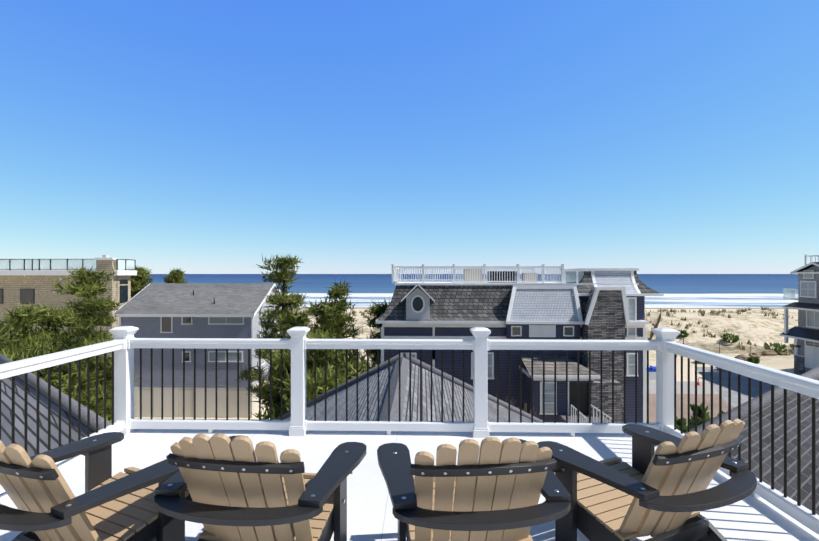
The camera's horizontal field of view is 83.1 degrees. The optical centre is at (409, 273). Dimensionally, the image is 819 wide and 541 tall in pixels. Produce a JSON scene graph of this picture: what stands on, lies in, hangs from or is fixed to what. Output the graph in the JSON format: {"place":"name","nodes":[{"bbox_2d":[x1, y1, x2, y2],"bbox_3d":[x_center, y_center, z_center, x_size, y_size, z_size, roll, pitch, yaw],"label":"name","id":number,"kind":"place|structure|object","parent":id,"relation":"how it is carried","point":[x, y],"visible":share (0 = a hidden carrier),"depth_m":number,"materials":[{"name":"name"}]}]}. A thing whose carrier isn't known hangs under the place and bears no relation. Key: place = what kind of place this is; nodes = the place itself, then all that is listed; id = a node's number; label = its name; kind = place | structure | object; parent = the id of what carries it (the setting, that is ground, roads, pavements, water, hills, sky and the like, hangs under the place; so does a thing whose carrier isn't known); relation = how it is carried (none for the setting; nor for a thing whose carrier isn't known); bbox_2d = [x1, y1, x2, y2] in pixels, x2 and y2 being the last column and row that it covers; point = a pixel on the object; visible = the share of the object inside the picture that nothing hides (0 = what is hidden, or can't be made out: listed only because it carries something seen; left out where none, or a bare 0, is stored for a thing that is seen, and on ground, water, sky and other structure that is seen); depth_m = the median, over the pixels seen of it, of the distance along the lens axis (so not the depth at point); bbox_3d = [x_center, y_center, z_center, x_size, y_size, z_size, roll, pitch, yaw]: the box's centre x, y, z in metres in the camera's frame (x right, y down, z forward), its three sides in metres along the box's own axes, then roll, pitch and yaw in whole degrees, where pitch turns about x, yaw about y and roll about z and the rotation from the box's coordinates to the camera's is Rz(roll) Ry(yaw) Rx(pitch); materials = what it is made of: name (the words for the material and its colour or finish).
{"place":"outdoors","nodes":[
{"label":"outdoors","id":0,"kind":"place"},
{"bbox_2d":[0,353,818,514],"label":"house roofs","id":1,"kind":"structure","parent":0,"point":[806,437],"depth_m":6.35,"materials":[{"name":"grey"}]},
{"bbox_2d":[0,0,818,273],"label":"sky","id":2,"kind":"structure","parent":0,"point":[190,136],"materials":[{"name":"blue"}]},
{"bbox_2d":[0,429,818,540],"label":"roof deck","id":3,"kind":"structure","parent":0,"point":[370,516],"depth_m":3.73,"materials":[{"name":"grey"}]},
{"bbox_2d":[0,432,192,540],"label":"chair","id":4,"kind":"object","parent":3,"relation":"on","point":[105,506],"visible":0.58,"depth_m":2.14,"materials":[{"name":"brown wood"}]},
{"bbox_2d":[154,433,366,540],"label":"chair","id":5,"kind":"object","parent":3,"relation":"on","point":[237,490],"visible":1,"depth_m":2.02,"materials":[{"name":"brown wood"}]},
{"bbox_2d":[0,326,818,534],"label":"deck railing","id":6,"kind":"object","parent":3,"relation":"on","point":[125,342],"visible":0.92,"depth_m":4.38,"materials":[{"name":"white plastic"}]},
{"bbox_2d":[377,437,570,540],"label":"chair","id":7,"kind":"object","parent":3,"relation":"on","point":[496,490],"visible":1,"depth_m":1.96,"materials":[{"name":"brown wood"}]},
{"bbox_2d":[537,419,756,540],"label":"chair","id":8,"kind":"object","parent":3,"relation":"on","point":[662,492],"visible":1,"depth_m":2.26,"materials":[{"name":"brown wood"}]},
{"bbox_2d":[108,307,797,421],"bbox_3d":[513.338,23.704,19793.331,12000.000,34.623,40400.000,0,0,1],"label":"ground","id":9,"kind":"structure","parent":0,"point":[759,329],"depth_m":69.48,"materials":[{"name":"beige sand"}]},
{"bbox_2d":[0,316,47,374],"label":"pine","id":10,"kind":"object","parent":9,"relation":"on","point":[5,333],"visible":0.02,"depth_m":17.92,"materials":[{"name":"green plant"}]},
{"bbox_2d":[0,301,77,388],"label":"pine","id":11,"kind":"object","parent":9,"relation":"on","point":[24,319],"visible":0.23,"depth_m":21.23,"materials":[{"name":"green plant"}]},
{"bbox_2d":[2,338,86,395],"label":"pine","id":12,"kind":"object","parent":9,"relation":"on","point":[16,357],"visible":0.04,"depth_m":13.43,"materials":[{"name":"green plant"}]},
{"bbox_2d":[0,255,136,368],"bbox_3d":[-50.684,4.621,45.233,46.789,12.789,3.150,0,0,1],"label":"building","id":13,"kind":"structure","parent":9,"relation":"on","point":[24,285],"depth_m":43.88,"materials":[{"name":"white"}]},
{"bbox_2d":[16,303,134,417],"bbox_3d":[-18.518,6.218,24.816,5.270,9.637,6.070,0,0,1],"label":"pine","id":14,"kind":"object","parent":9,"relation":"on","point":[61,318],"visible":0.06,"depth_m":24.32,"materials":[{"name":"green plant"}]},
{"bbox_2d":[43,341,111,422],"bbox_3d":[-12.390,6.702,16.092,4.473,8.637,4.232,0,0,1],"label":"pine","id":15,"kind":"object","parent":9,"relation":"on","point":[74,381],"visible":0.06,"depth_m":16.43,"materials":[{"name":"green plant"}]},
{"bbox_2d":[51,264,142,415],"bbox_3d":[-19.206,5.194,27.120,5.597,11.700,6.172,0,0,1],"label":"pine","id":16,"kind":"object","parent":9,"relation":"on","point":[90,305],"visible":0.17,"depth_m":27.21,"materials":[{"name":"green plant"}]},
{"bbox_2d":[73,337,136,422],"bbox_3d":[-17.920,7.236,25.925,4.609,7.598,4.339,0,0,1],"label":"pine","id":17,"kind":"object","parent":9,"relation":"on","point":[108,368],"visible":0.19,"depth_m":26.00,"materials":[{"name":"green plant"}]},
{"bbox_2d":[127,265,155,297],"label":"tree","id":18,"kind":"object","parent":9,"relation":"on","point":[140,281],"visible":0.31,"depth_m":48.07,"materials":[{"name":"green plant"}]},
{"bbox_2d":[161,268,189,282],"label":"tree","id":19,"kind":"object","parent":9,"relation":"on","point":[177,276],"visible":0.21,"depth_m":49.14,"materials":[{"name":"green plant"}]},
{"bbox_2d":[112,283,297,417],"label":"house","id":20,"kind":"structure","parent":9,"relation":"on","point":[190,310],"depth_m":35.45,"materials":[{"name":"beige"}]},
{"bbox_2d":[234,254,308,406],"bbox_3d":[-8.201,4.777,30.209,5.163,12.508,5.080,0,0,20],"label":"pine","id":21,"kind":"object","parent":9,"relation":"on","point":[284,300],"visible":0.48,"depth_m":29.58,"materials":[{"name":"green plant"}]},
{"bbox_2d":[250,349,311,419],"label":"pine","id":22,"kind":"object","parent":9,"relation":"on","point":[276,360],"visible":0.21,"depth_m":19.02,"materials":[{"name":"green plant"}]},
{"bbox_2d":[268,308,320,403],"bbox_3d":[-6.082,6.376,26.186,4.332,9.320,4.108,0,0,1],"label":"pine","id":23,"kind":"object","parent":9,"relation":"on","point":[291,319],"visible":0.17,"depth_m":25.88,"materials":[{"name":"green plant"}]},
{"bbox_2d":[257,329,355,416],"bbox_3d":[-4.103,6.688,20.118,5.021,8.710,5.108,0,0,1],"label":"pine","id":24,"kind":"object","parent":9,"relation":"on","point":[320,357],"visible":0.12,"depth_m":19.75,"materials":[{"name":"green plant"}]},
{"bbox_2d":[275,362,350,408],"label":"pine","id":25,"kind":"object","parent":9,"relation":"on","point":[320,383],"visible":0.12,"depth_m":14.58,"materials":[{"name":"green plant"}]},
{"bbox_2d":[303,280,366,378],"bbox_3d":[-4.665,5.604,26.800,4.927,10.877,6.209,0,0,1],"label":"pine","id":26,"kind":"object","parent":9,"relation":"on","point":[337,319],"visible":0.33,"depth_m":26.80,"materials":[{"name":"green plant"}]},
{"bbox_2d":[337,358,377,379],"bbox_3d":[-2.236,7.253,20.037,3.661,7.558,4.241,0,0,38],"label":"bush","id":27,"kind":"object","parent":9,"relation":"on","point":[362,367],"visible":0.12,"depth_m":19.68,"materials":[{"name":"green plant"}]},
{"bbox_2d":[363,297,389,366],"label":"pine","id":28,"kind":"object","parent":9,"relation":"on","point":[378,310],"visible":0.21,"depth_m":31.12,"materials":[{"name":"green plant"}]},
{"bbox_2d":[376,264,663,422],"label":"house","id":29,"kind":"structure","parent":9,"relation":"on","point":[591,304],"depth_m":25.73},
{"bbox_2d":[510,401,536,415],"bbox_3d":[4.867,7.143,21.372,2.282,2.214,2.135,0,0,36],"label":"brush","id":30,"kind":"object","parent":9,"relation":"on","point":[526,409],"depth_m":21.68,"materials":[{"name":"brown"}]},
{"bbox_2d":[290,306,797,356],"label":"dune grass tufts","id":31,"kind":"object","parent":9,"relation":"on","point":[701,312],"visible":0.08,"depth_m":77.46,"materials":[{"name":"green plant"}]},
{"bbox_2d":[648,311,660,339],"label":"sand fence","id":32,"kind":"object","parent":9,"relation":"on","point":[655,326],"visible":0.65,"depth_m":69.59,"materials":[{"name":"brown wood"}]},
{"bbox_2d":[676,416,687,432],"bbox_3d":[9.116,7.907,15.725,2.005,6.217,1.797,0,0,-24],"label":"bush","id":33,"kind":"object","parent":9,"relation":"on","point":[678,424],"visible":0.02,"depth_m":15.58,"materials":[{"name":"green plant"}]},
{"bbox_2d":[677,329,689,337],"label":"dune shrub","id":34,"kind":"object","parent":9,"relation":"on","point":[684,333],"visible":0.75,"depth_m":66.56,"materials":[{"name":"green plant"}]},
{"bbox_2d":[686,404,710,430],"bbox_3d":[9.255,7.550,14.752,1.939,6.933,2.030,0,0,-26],"label":"bush","id":35,"kind":"object","parent":9,"relation":"on","point":[699,417],"visible":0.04,"depth_m":14.70,"materials":[{"name":"green plant"}]},
{"bbox_2d":[720,332,738,342],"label":"dune shrub","id":36,"kind":"object","parent":9,"relation":"on","point":[725,337],"visible":0.98,"depth_m":64.53,"materials":[{"name":"green plant"}]},
{"bbox_2d":[677,337,792,354],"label":"sand fence","id":37,"kind":"object","parent":9,"relation":"on","point":[732,350],"visible":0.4,"depth_m":61.24,"materials":[{"name":"brown wood"}]},
{"bbox_2d":[734,354,748,360],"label":"boulder","id":38,"kind":"object","parent":9,"relation":"on","point":[742,357],"visible":0.5,"depth_m":57.88,"materials":[{"name":"beige stone"}]},
{"bbox_2d":[746,357,759,363],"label":"dune shrub","id":39,"kind":"object","parent":9,"relation":"on","point":[755,360],"visible":0.88,"depth_m":56.15,"materials":[{"name":"green plant"}]},
{"bbox_2d":[748,352,761,357],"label":"boulder","id":40,"kind":"object","parent":9,"relation":"on","point":[756,354],"visible":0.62,"depth_m":59.05,"materials":[{"name":"beige stone"}]},
{"bbox_2d":[761,349,776,355],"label":"boulder","id":41,"kind":"object","parent":9,"relation":"on","point":[768,352],"visible":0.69,"depth_m":59.76,"materials":[{"name":"beige stone"}]},
{"bbox_2d":[765,342,787,353],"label":"dune shrub","id":42,"kind":"object","parent":9,"relation":"on","point":[781,347],"visible":0.6,"depth_m":60.27,"materials":[{"name":"green plant"}]},
{"bbox_2d":[780,255,818,374],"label":"house","id":43,"kind":"structure","parent":9,"relation":"on","point":[804,333],"depth_m":48.83,"materials":[{"name":"wood"}]},
{"bbox_2d":[148,274,797,307],"bbox_3d":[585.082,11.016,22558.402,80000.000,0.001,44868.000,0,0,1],"label":"sea","id":44,"kind":"structure","parent":0,"point":[719,290],"depth_m":402.40,"materials":[{"name":"liquid"}]},
{"bbox_2d":[646,366,655,380],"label":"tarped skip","id":45,"kind":"object","parent":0,"point":[652,373],"visible":0.23,"depth_m":47.60,"materials":[{"name":"white"}]},
{"bbox_2d":[646,367,776,425],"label":"street","id":46,"kind":"structure","parent":0,"point":[766,387],"depth_m":42.82,"materials":[{"name":"concrete"}]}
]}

